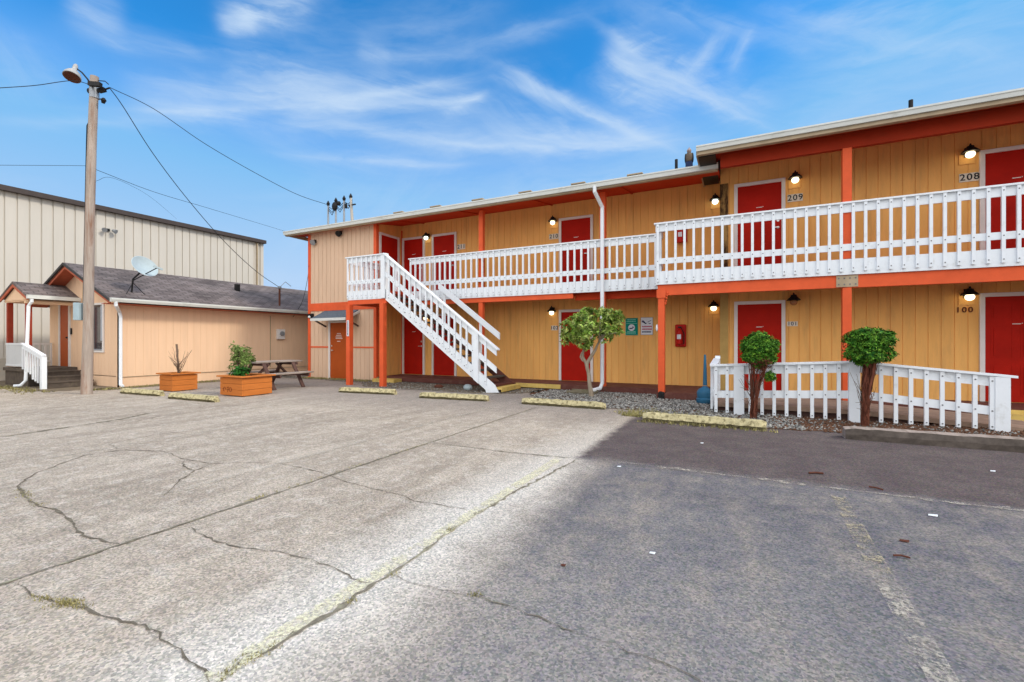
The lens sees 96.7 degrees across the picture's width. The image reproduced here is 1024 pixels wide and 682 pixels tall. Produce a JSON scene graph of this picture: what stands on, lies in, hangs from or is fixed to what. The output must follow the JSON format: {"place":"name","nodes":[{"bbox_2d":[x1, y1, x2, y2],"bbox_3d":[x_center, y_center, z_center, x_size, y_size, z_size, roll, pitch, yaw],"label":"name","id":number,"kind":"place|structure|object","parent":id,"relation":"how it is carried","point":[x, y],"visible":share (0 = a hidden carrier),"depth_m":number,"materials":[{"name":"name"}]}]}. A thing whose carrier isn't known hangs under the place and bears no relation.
{"place":"outdoors","nodes":[
{"label":"outdoors","id":0,"kind":"place"},
{"bbox_2d":[0,375,1023,681],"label":"parking lot","id":1,"kind":"structure","parent":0,"point":[744,573],"depth_m":2.98,"materials":[{"name":"grey asphalt"}]},
{"bbox_2d":[0,381,112,391],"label":"dirt verge","id":2,"kind":"structure","parent":1,"relation":"on","point":[2,383],"depth_m":12.80,"materials":[{"name":"brown soil"}]},
{"bbox_2d":[62,64,109,393],"bbox_3d":[-10.678,-2.835,11.453,1.023,8.359,0.392,0,0,-8],"label":"utility pole","id":3,"kind":"object","parent":1,"relation":"on","point":[84,310],"visible":0.99,"depth_m":11.44,"materials":[{"name":"brown wood"}]},
{"bbox_2d":[0,80,86,87],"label":"overhead cable","id":4,"kind":"object","parent":3,"relation":"attached to","point":[41,84],"visible":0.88,"depth_m":10.81,"materials":[{"name":"black rubber"}]},
{"bbox_2d":[23,165,79,165],"bbox_3d":[-12.367,-4.223,10.938,3.434,0.427,0.009,0,0,-20],"label":"overhead cable","id":5,"kind":"object","parent":3,"relation":"attached to","point":[51,165],"visible":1,"depth_m":11.28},
{"bbox_2d":[98,170,282,230],"bbox_3d":[-11.249,-5.061,17.755,0.012,1.472,12.578,0,0,-7],"label":"overhead cable","id":6,"kind":"object","parent":3,"relation":"attached to","point":[175,198],"visible":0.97,"depth_m":14.37,"materials":[{"name":"black rubber"}]},
{"bbox_2d":[110,88,278,286],"bbox_3d":[-9.582,-4.235,14.555,0.018,4.349,6.218,0,0,11],"label":"overhead cable","id":7,"kind":"object","parent":3,"relation":"attached to","point":[178,187],"visible":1,"depth_m":13.32,"materials":[{"name":"black rubber"}]},
{"bbox_2d":[110,87,327,204],"bbox_3d":[-8.328,-5.611,13.800,0.016,1.626,5.889,0,0,39],"label":"overhead cable","id":8,"kind":"object","parent":3,"relation":"attached to","point":[211,147],"visible":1,"depth_m":13.14,"materials":[{"name":"black rubber"}]},
{"bbox_2d":[0,184,265,380],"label":"warehouse","id":9,"kind":"structure","parent":1,"relation":"on","point":[41,237],"depth_m":17.23,"materials":[{"name":"beige metal"}]},
{"bbox_2d":[102,228,117,233],"bbox_3d":[-15.768,-4.317,17.826,0.267,0.185,0.517,0,0,27],"label":"flood light","id":10,"kind":"object","parent":9,"relation":"attached to","point":[107,229],"visible":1,"depth_m":17.87,"materials":[{"name":"white metal"}]},
{"bbox_2d":[120,388,164,395],"bbox_3d":[-9.249,1.271,11.377,1.653,0.139,0.185,0,0,23],"label":"wheel stop","id":11,"kind":"object","parent":1,"relation":"on","point":[134,391],"visible":1,"depth_m":11.26,"materials":[{"name":"yellow concrete"}]},
{"bbox_2d":[0,262,307,388],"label":"house","id":12,"kind":"structure","parent":1,"relation":"on","point":[138,334],"depth_m":14.41,"materials":[{"name":"beige paint"}]},
{"bbox_2d":[58,305,71,366],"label":"door","id":13,"kind":"structure","parent":12,"relation":"in","point":[64,311],"depth_m":14.64,"materials":[{"name":"orange paint"}]},
{"bbox_2d":[94,302,104,352],"bbox_3d":[-12.418,-0.401,13.661,0.706,1.486,0.029,0,0,27],"label":"window","id":14,"kind":"structure","parent":12,"relation":"in","point":[99,309],"depth_m":13.63,"materials":[{"name":"white glass"}]},
{"bbox_2d":[126,256,162,293],"bbox_3d":[-10.961,-1.917,13.546,0.878,1.270,0.608,0,0,-43],"label":"satellite dish","id":15,"kind":"object","parent":12,"relation":"on","point":[144,266],"visible":0.97,"depth_m":13.61,"materials":[{"name":"grey paint"}]},
{"bbox_2d":[270,316,270,366],"bbox_3d":[-9.232,0.015,17.387,0.024,1.950,0.028,0,0,27],"label":"conduit","id":16,"kind":"object","parent":12,"relation":"attached to","point":[270,339],"visible":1,"depth_m":17.38,"materials":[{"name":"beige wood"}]},
{"bbox_2d":[276,329,284,338],"bbox_3d":[-8.999,-0.264,17.740,0.159,0.390,0.320,0,0,27],"label":"electric meter","id":17,"kind":"object","parent":12,"relation":"attached to","point":[280,333],"visible":1,"depth_m":17.67,"materials":[{"name":"white paint"}]},
{"bbox_2d":[278,282,288,305],"bbox_3d":[-8.893,-1.848,17.799,0.140,0.966,0.576,0,0,27],"label":"service mast","id":18,"kind":"object","parent":12,"relation":"on","point":[279,287],"visible":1,"depth_m":17.60,"materials":[{"name":"grey metal"}]},
{"bbox_2d":[156,371,200,390],"bbox_3d":[-9.061,1.087,12.373,0.740,0.465,0.740,0,0,27],"label":"planter","id":19,"kind":"object","parent":1,"relation":"on","point":[176,381],"visible":1,"depth_m":12.15,"materials":[{"name":"orange wood"}]},
{"bbox_2d":[168,344,191,372],"bbox_3d":[-9.042,0.515,12.386,0.708,0.858,0.470,0,0,40],"label":"bare plant","id":20,"kind":"object","parent":19,"relation":"on","point":[178,363],"visible":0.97,"depth_m":12.38,"materials":[{"name":"brown plant"}]},
{"bbox_2d":[0,376,371,394],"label":"grass","id":21,"kind":"structure","parent":1,"relation":"on","point":[108,388],"depth_m":13.02,"materials":[{"name":"green plant"}]},
{"bbox_2d":[168,392,219,401],"bbox_3d":[-7.227,1.271,10.313,1.706,0.139,0.185,0,0,24],"label":"wheel stop","id":22,"kind":"object","parent":1,"relation":"on","point":[193,397],"visible":1,"depth_m":10.20,"materials":[{"name":"yellow concrete"}]},
{"bbox_2d":[94,375,293,389],"bbox_3d":[-10.035,1.336,15.002,0.857,0.001,6.104,0,0,27],"label":"dirt border","id":23,"kind":"object","parent":1,"relation":"on","point":[157,385],"visible":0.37,"depth_m":13.36,"materials":[{"name":"brown soil"}]},
{"bbox_2d":[216,373,275,395],"bbox_3d":[-6.645,1.083,11.392,0.980,0.475,0.900,0,0,27],"label":"planter","id":24,"kind":"object","parent":1,"relation":"on","point":[252,384],"visible":0.98,"depth_m":11.12,"materials":[{"name":"orange wood"}]},
{"bbox_2d":[227,340,255,375],"bbox_3d":[-6.847,0.486,11.484,0.732,1.020,0.659,0,0,27],"label":"potted bush","id":25,"kind":"object","parent":24,"relation":"in","point":[242,358],"visible":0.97,"depth_m":11.40,"materials":[{"name":"green plant"}]},
{"bbox_2d":[14,444,482,681],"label":"grass","id":26,"kind":"structure","parent":1,"relation":"on","point":[62,602],"depth_m":2.33,"materials":[{"name":"green plant"}]},
{"bbox_2d":[227,360,313,389],"bbox_3d":[-6.918,0.963,13.154,1.760,0.776,1.570,0,0,27],"label":"picnic table","id":27,"kind":"object","parent":1,"relation":"on","point":[277,371],"visible":0.68,"depth_m":13.21,"materials":[{"name":"brown wood"}]},
{"bbox_2d":[0,406,578,681],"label":"expansion joints","id":28,"kind":"object","parent":1,"relation":"on","point":[336,609],"visible":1,"depth_m":2.91,"materials":[{"name":"grey concrete"}]},
{"bbox_2d":[3,404,702,681],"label":"pavement cracks","id":29,"kind":"object","parent":1,"relation":"on","point":[89,610],"visible":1,"depth_m":2.52,"materials":[{"name":"grey concrete"}]},
{"bbox_2d":[338,387,396,394],"bbox_3d":[-3.709,1.271,11.649,1.710,0.138,0.186,0,0,19],"label":"wheel stop","id":30,"kind":"object","parent":1,"relation":"on","point":[368,390],"visible":1,"depth_m":11.56,"materials":[{"name":"yellow concrete"}]},
{"bbox_2d":[204,459,558,680],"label":"stall line","id":31,"kind":"object","parent":1,"relation":"on","point":[330,606],"visible":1,"depth_m":2.39,"materials":[{"name":"beige paint"}]},
{"bbox_2d":[281,375,544,393],"bbox_3d":[-4.418,1.336,14.372,11.333,0.001,1.918,0,0,27],"label":"dirt strip","id":32,"kind":"object","parent":1,"relation":"on","point":[461,386],"visible":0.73,"depth_m":13.08,"materials":[{"name":"grey gravel"}]},
{"bbox_2d":[345,253,520,392],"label":"staircase","id":33,"kind":"structure","parent":32,"relation":"on","point":[383,296],"depth_m":13.05,"materials":[{"name":"white paint"}]},
{"bbox_2d":[347,320,348,335],"bbox_3d":[-4.992,-0.390,13.836,0.085,0.484,0.019,0,0,27],"label":"post sign","id":34,"kind":"object","parent":33,"relation":"attached to","point":[347,327],"visible":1,"depth_m":13.82,"materials":[{"name":"white"}]},
{"bbox_2d":[463,384,472,389],"bbox_3d":[-1.203,1.270,12.472,0.272,0.180,0.217,0,0,27],"label":"rock","id":35,"kind":"object","parent":32,"relation":"on","point":[467,387],"visible":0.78,"depth_m":12.40,"materials":[{"name":"grey stone"}]},
{"bbox_2d":[419,392,488,401],"bbox_3d":[-1.343,1.270,10.443,1.761,0.139,0.184,0,0,21],"label":"wheel stop","id":36,"kind":"object","parent":1,"relation":"on","point":[456,396],"visible":1,"depth_m":10.35,"materials":[{"name":"yellow concrete"}]},
{"bbox_2d":[41,399,958,681],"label":"faded stall line","id":37,"kind":"object","parent":1,"relation":"on","point":[475,411],"visible":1,"depth_m":2.43,"materials":[{"name":"beige paint"}]},
{"bbox_2d":[521,398,605,409],"bbox_3d":[1.032,1.271,9.329,1.796,0.138,0.187,0,0,27],"label":"wheel stop","id":38,"kind":"object","parent":1,"relation":"on","point":[568,403],"visible":1,"depth_m":9.24,"materials":[{"name":"yellow concrete"}]},
{"bbox_2d":[643,412,766,429],"bbox_3d":[3.028,1.266,7.277,1.824,0.149,0.195,0,0,27],"label":"wheel stop","id":39,"kind":"object","parent":1,"relation":"on","point":[716,421],"visible":0.94,"depth_m":7.19,"materials":[{"name":"yellow concrete"}]},
{"bbox_2d":[530,389,1023,436],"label":"gravel bed","id":40,"kind":"object","parent":1,"relation":"on","point":[740,416],"visible":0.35,"depth_m":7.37,"materials":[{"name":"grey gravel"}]},
{"bbox_2d":[566,389,597,393],"bbox_3d":[1.791,1.290,11.572,0.700,0.080,0.450,0,0,27],"label":"splash block","id":41,"kind":"object","parent":40,"relation":"on","point":[580,391],"depth_m":11.47,"materials":[{"name":"grey concrete"}]},
{"bbox_2d":[558,305,625,396],"bbox_3d":[1.879,0.254,10.799,1.696,2.229,0.975,0,0,27],"label":"tree","id":42,"kind":"object","parent":40,"relation":"on","point":[583,330],"visible":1,"depth_m":10.72,"materials":[{"name":"green plant"}]},
{"bbox_2d":[614,407,777,432],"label":"grass","id":43,"kind":"structure","parent":40,"relation":"on","point":[634,414],"depth_m":7.55,"materials":[{"name":"green plant"}]},
{"bbox_2d":[696,355,709,403],"bbox_3d":[4.124,0.805,9.725,0.350,1.030,0.350,0,0,27],"label":"ash receptacle","id":44,"kind":"object","parent":40,"relation":"on","point":[703,394],"visible":0.8,"depth_m":9.65,"materials":[{"name":"blue plastic"}]},
{"bbox_2d":[739,330,781,418],"bbox_3d":[4.255,0.630,7.827,0.664,1.635,0.593,0,0,27],"label":"clipped shrub","id":45,"kind":"object","parent":40,"relation":"on","point":[758,349],"visible":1,"depth_m":7.74,"materials":[{"name":"green plant"}]},
{"bbox_2d":[710,356,1017,431],"bbox_3d":[5.880,0.830,8.276,4.120,1.020,1.680,0,0,27],"label":"ramp railing","id":46,"kind":"object","parent":40,"relation":"on","point":[997,410],"visible":0.88,"depth_m":7.33,"materials":[{"name":"white paint"}]},
{"bbox_2d":[841,326,899,425],"bbox_3d":[5.599,0.600,7.110,0.749,1.684,0.621,0,0,27],"label":"clipped shrub","id":47,"kind":"object","parent":40,"relation":"on","point":[867,349],"visible":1,"depth_m":7.05,"materials":[{"name":"green plant"}]},
{"bbox_2d":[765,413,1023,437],"bbox_3d":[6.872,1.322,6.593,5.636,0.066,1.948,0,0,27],"label":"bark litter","id":48,"kind":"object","parent":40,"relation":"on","point":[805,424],"visible":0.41,"depth_m":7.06,"materials":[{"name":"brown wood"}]},
{"bbox_2d":[808,472,823,473],"bbox_3d":[3.058,1.327,4.581,0.136,0.020,0.029,0,0,8],"label":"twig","id":49,"kind":"object","parent":1,"relation":"on","point":[815,472],"visible":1,"depth_m":4.58,"materials":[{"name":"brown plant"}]},
{"bbox_2d":[619,462,1023,510],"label":"asphalt seam","id":50,"kind":"object","parent":1,"relation":"on","point":[876,493],"visible":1,"depth_m":3.90,"materials":[{"name":"beige paint"}]},
{"bbox_2d":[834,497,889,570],"bbox_3d":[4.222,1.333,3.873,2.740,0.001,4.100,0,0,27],"label":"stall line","id":51,"kind":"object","parent":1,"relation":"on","point":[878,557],"visible":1,"depth_m":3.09,"materials":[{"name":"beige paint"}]},
{"bbox_2d":[718,398,1023,430],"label":"access ramp","id":52,"kind":"structure","parent":1,"relation":"on","point":[966,418],"depth_m":7.94,"materials":[{"name":"beige concrete"}]},
{"bbox_2d":[893,554,909,558],"bbox_3d":[2.404,1.327,2.809,0.085,0.013,0.022,0,0,24],"label":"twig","id":53,"kind":"object","parent":1,"relation":"on","point":[905,556],"visible":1,"depth_m":2.81,"materials":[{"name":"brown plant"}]},
{"bbox_2d":[842,426,1023,452],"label":"kerb","id":54,"kind":"structure","parent":1,"relation":"on","point":[973,441],"depth_m":5.81,"materials":[{"name":"grey concrete"}]},
{"bbox_2d":[0,0,1023,290],"label":"sky","id":55,"kind":"structure","parent":0,"point":[392,105],"materials":[{"name":"blue"}]},
{"bbox_2d":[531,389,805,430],"bbox_3d":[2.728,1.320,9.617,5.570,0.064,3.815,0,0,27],"label":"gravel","id":56,"kind":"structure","parent":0,"point":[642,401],"depth_m":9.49,"materials":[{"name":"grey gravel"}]},
{"bbox_3d":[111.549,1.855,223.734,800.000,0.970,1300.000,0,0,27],"label":"ground","id":57,"kind":"structure","parent":0,"visible":0},
{"bbox_2d":[283,87,1023,420],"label":"motel building","id":58,"kind":"structure","parent":57,"relation":"on","point":[890,222],"depth_m":10.43,"materials":[{"name":"orange paint"}]},
{"bbox_2d":[307,313,313,318],"bbox_3d":[-7.298,-0.898,16.487,0.213,0.202,0.198,0,0,27],"label":"flood light","id":59,"kind":"object","parent":58,"relation":"attached to","point":[311,315],"visible":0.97,"depth_m":16.45,"materials":[{"name":"black metal"}]},
{"bbox_2d":[310,240,316,244],"bbox_3d":[-7.177,-3.560,16.433,0.213,0.202,0.188,0,0,27],"label":"flood light","id":60,"kind":"object","parent":58,"relation":"attached to","point":[312,242],"visible":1,"depth_m":16.42,"materials":[{"name":"grey metal"}]},
{"bbox_2d":[326,201,333,223],"bbox_3d":[-6.384,-4.485,16.089,0.456,0.991,0.140,0,0,27],"label":"service mast","id":61,"kind":"object","parent":58,"relation":"on","point":[328,207],"visible":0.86,"depth_m":16.13,"materials":[{"name":"metal"}]},
{"bbox_2d":[328,320,345,378],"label":"door","id":62,"kind":"structure","parent":58,"relation":"in","point":[336,329],"depth_m":15.99,"materials":[{"name":"orange paint"}]},
{"bbox_2d":[332,198,342,222],"bbox_3d":[-6.075,-4.514,15.901,0.522,1.048,0.200,0,0,27],"label":"service mast","id":63,"kind":"object","parent":58,"relation":"on","point":[336,203],"visible":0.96,"depth_m":15.91,"materials":[{"name":"metal"}]},
{"bbox_2d":[335,231,341,236],"bbox_3d":[-6.035,-3.740,15.863,0.213,0.202,0.188,0,0,27],"label":"flood light","id":64,"kind":"object","parent":58,"relation":"attached to","point":[338,233],"visible":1,"depth_m":15.84,"materials":[{"name":"black metal"}]},
{"bbox_2d":[342,196,352,221],"bbox_3d":[-5.690,-4.522,15.743,0.464,1.064,0.140,0,0,27],"label":"service mast","id":65,"kind":"object","parent":58,"relation":"on","point":[344,199],"visible":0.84,"depth_m":15.79,"materials":[{"name":"metal"}]},
{"bbox_2d":[345,193,355,220],"bbox_3d":[-5.575,-4.536,15.686,0.488,1.091,0.180,0,0,27],"label":"service mast","id":66,"kind":"object","parent":58,"relation":"on","point":[351,207],"visible":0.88,"depth_m":15.63,"materials":[{"name":"grey metal"}]},
{"bbox_2d":[379,232,399,290],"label":"door","id":67,"kind":"structure","parent":58,"relation":"in","point":[389,244],"depth_m":15.82,"materials":[{"name":"red paint"}]},
{"bbox_2d":[402,314,424,374],"bbox_3d":[-3.494,0.123,16.121,0.990,2.115,0.079,0,0,27],"label":"door","id":68,"kind":"structure","parent":58,"relation":"in","point":[413,340],"depth_m":16.15,"materials":[{"name":"red paint"}]},
{"bbox_2d":[402,236,424,291],"bbox_3d":[-3.494,-2.617,16.121,0.990,2.115,0.079,0,0,27],"label":"door","id":69,"kind":"structure","parent":58,"relation":"in","point":[412,247],"depth_m":16.13,"materials":[{"name":"red paint"}]},
{"bbox_2d":[422,232,431,242],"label":"wall lantern","id":70,"kind":"object","parent":58,"relation":"attached to","point":[427,237],"depth_m":15.80,"materials":[{"name":"white glass"}]},
{"bbox_2d":[432,313,456,375],"bbox_3d":[-2.321,0.123,15.537,1.010,2.115,0.079,0,0,27],"label":"door","id":71,"kind":"structure","parent":58,"relation":"in","point":[442,364],"depth_m":15.56,"materials":[{"name":"red paint"}]},
{"bbox_2d":[432,232,456,289],"bbox_3d":[-2.321,-2.617,15.537,1.010,2.115,0.079,0,0,27],"label":"door","id":72,"kind":"structure","parent":58,"relation":"in","point":[444,243],"depth_m":15.54,"materials":[{"name":"red paint"}]},
{"bbox_2d":[457,244,464,249],"bbox_3d":[-1.697,-3.158,15.247,0.304,0.174,0.022,0,0,27],"label":"number plate","id":73,"kind":"object","parent":58,"relation":"attached to","point":[460,246],"visible":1,"depth_m":15.26,"materials":[{"name":"beige plastic"}]},
{"bbox_2d":[547,306,556,317],"bbox_3d":[1.191,-0.878,13.654,0.280,0.350,0.298,0,0,27],"label":"wall lantern","id":74,"kind":"object","parent":58,"relation":"attached to","point":[552,311],"depth_m":13.67,"materials":[{"name":"black metal"}]},
{"bbox_2d":[548,215,557,228],"bbox_3d":[1.220,-3.581,13.639,0.280,0.350,0.298,0,0,27],"label":"wall lantern","id":75,"kind":"object","parent":58,"relation":"attached to","point":[552,220],"depth_m":13.62,"materials":[{"name":"white glass"}]},
{"bbox_2d":[549,233,558,239],"bbox_3d":[1.265,-3.163,13.770,0.298,0.157,0.022,0,0,27],"label":"number plate","id":76,"kind":"object","parent":58,"relation":"attached to","point":[553,236],"visible":1,"depth_m":13.76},
{"bbox_2d":[559,309,592,381],"bbox_3d":[1.885,0.122,13.451,1.050,2.115,0.058,0,0,27],"label":"door","id":77,"kind":"structure","parent":58,"relation":"in","point":[571,367],"depth_m":13.51,"materials":[{"name":"red paint"}]},
{"bbox_2d":[559,214,592,282],"bbox_3d":[1.880,-2.617,13.442,1.050,2.115,0.079,0,0,27],"label":"door","id":78,"kind":"structure","parent":58,"relation":"in","point":[577,228],"depth_m":13.44,"materials":[{"name":"red paint"}]},
{"bbox_2d":[625,318,637,334],"bbox_3d":[3.346,-0.402,12.729,0.340,0.479,0.028,0,0,27],"label":"wall sign","id":79,"kind":"object","parent":58,"relation":"attached to","point":[631,326],"visible":1,"depth_m":12.72,"materials":[{"name":"green"}]},
{"bbox_2d":[641,317,652,334],"bbox_3d":[3.712,-0.411,12.539,0.328,0.483,0.056,0,0,27],"label":"wall sign","id":80,"kind":"object","parent":58,"relation":"attached to","point":[646,325],"visible":1,"depth_m":12.54,"materials":[{"name":"white"}]},
{"bbox_2d":[675,324,685,346],"bbox_3d":[4.455,-0.143,12.047,0.280,0.600,0.233,0,0,27],"label":"fire extinguisher","id":81,"kind":"object","parent":58,"relation":"attached to","point":[680,335],"visible":1,"depth_m":12.04,"materials":[{"name":"red metal"}]},
{"bbox_2d":[677,229,686,242],"bbox_3d":[4.478,-2.829,12.035,0.280,0.480,0.233,0,0,27],"label":"fire extinguisher","id":82,"kind":"object","parent":58,"relation":"attached to","point":[679,236],"visible":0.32,"depth_m":11.96,"materials":[{"name":"red metal"}]},
{"bbox_2d":[685,147,693,166],"bbox_3d":[4.165,-4.284,10.704,0.206,0.568,0.182,0,0,27],"label":"bird decoy","id":83,"kind":"object","parent":58,"relation":"on","point":[689,157],"visible":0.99,"depth_m":10.66,"materials":[{"name":"grey plastic"}]},
{"bbox_2d":[708,300,719,313],"bbox_3d":[5.171,-0.873,11.670,0.280,0.350,0.298,0,0,27],"label":"wall lantern","id":84,"kind":"object","parent":58,"relation":"attached to","point":[713,306],"depth_m":11.64,"materials":[{"name":"black metal"}]},
{"bbox_2d":[709,193,719,208],"bbox_3d":[5.203,-3.602,11.654,0.280,0.350,0.298,0,0,27],"label":"wall lantern","id":85,"kind":"object","parent":58,"relation":"attached to","point":[714,200],"depth_m":11.69,"materials":[{"name":"white glass"}]},
{"bbox_2d":[734,300,784,390],"bbox_3d":[5.763,0.123,10.612,1.050,2.115,0.079,0,0,27],"label":"door","id":86,"kind":"structure","parent":58,"relation":"in","point":[749,316],"depth_m":10.59,"materials":[{"name":"red paint"}]},
{"bbox_2d":[734,178,784,265],"bbox_3d":[5.763,-2.668,10.612,1.050,2.115,0.079,0,0,27],"label":"door","id":87,"kind":"structure","parent":58,"relation":"in","point":[764,195],"depth_m":10.62,"materials":[{"name":"red paint"}]},
{"bbox_2d":[787,321,797,325],"bbox_3d":[6.365,-0.390,10.334,0.209,0.107,0.022,0,0,27],"label":"number plate","id":88,"kind":"object","parent":58,"relation":"attached to","point":[792,323],"visible":1,"depth_m":10.33,"materials":[{"name":"white"}]},
{"bbox_2d":[786,293,800,308],"bbox_3d":[6.316,-0.905,10.205,0.280,0.350,0.298,0,0,27],"label":"wall lantern","id":89,"kind":"object","parent":58,"relation":"attached to","point":[793,301],"depth_m":10.22,"materials":[{"name":"black metal"}]},
{"bbox_2d":[788,170,801,188],"bbox_3d":[6.342,-3.637,10.192,0.280,0.350,0.298,0,0,27],"label":"wall lantern","id":90,"kind":"object","parent":58,"relation":"attached to","point":[794,179],"depth_m":10.26,"materials":[{"name":"white glass"}]},
{"bbox_2d":[787,193,802,202],"bbox_3d":[6.413,-3.245,10.309,0.297,0.171,0.022,0,0,27],"label":"number plate","id":91,"kind":"object","parent":58,"relation":"attached to","point":[794,197],"visible":1,"depth_m":10.30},
{"bbox_2d":[957,307,972,312],"bbox_3d":[8.988,-0.622,9.026,0.231,0.109,0.012,0,0,27],"label":"room number","id":92,"kind":"object","parent":58,"relation":"attached to","point":[965,309],"visible":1,"depth_m":9.02,"materials":[{"name":"black metal"}]},
{"bbox_2d":[958,286,979,304],"bbox_3d":[8.944,-0.892,8.895,0.280,0.350,0.298,0,0,27],"label":"wall lantern","id":93,"kind":"object","parent":58,"relation":"attached to","point":[966,296],"depth_m":8.96,"materials":[{"name":"black metal"}]},
{"bbox_2d":[959,172,978,182],"bbox_3d":[9.043,-3.239,8.998,0.302,0.168,0.022,0,0,27],"label":"number plate","id":94,"kind":"object","parent":58,"relation":"attached to","point":[969,177],"visible":1,"depth_m":9.00,"materials":[{"name":"beige plastic"}]},
{"bbox_2d":[959,143,979,164],"bbox_3d":[8.950,-3.678,8.892,0.280,0.350,0.298,0,0,27],"label":"wall lantern","id":95,"kind":"object","parent":58,"relation":"attached to","point":[967,154],"depth_m":8.93,"materials":[{"name":"white glass"}]},
{"bbox_2d":[979,292,1023,402],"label":"door","id":96,"kind":"structure","parent":58,"relation":"in","point":[1001,315],"depth_m":8.77,"materials":[{"name":"red paint"}]},
{"bbox_2d":[979,145,1023,249],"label":"door","id":97,"kind":"structure","parent":58,"relation":"in","point":[1004,165],"depth_m":8.79,"materials":[{"name":"red paint"}]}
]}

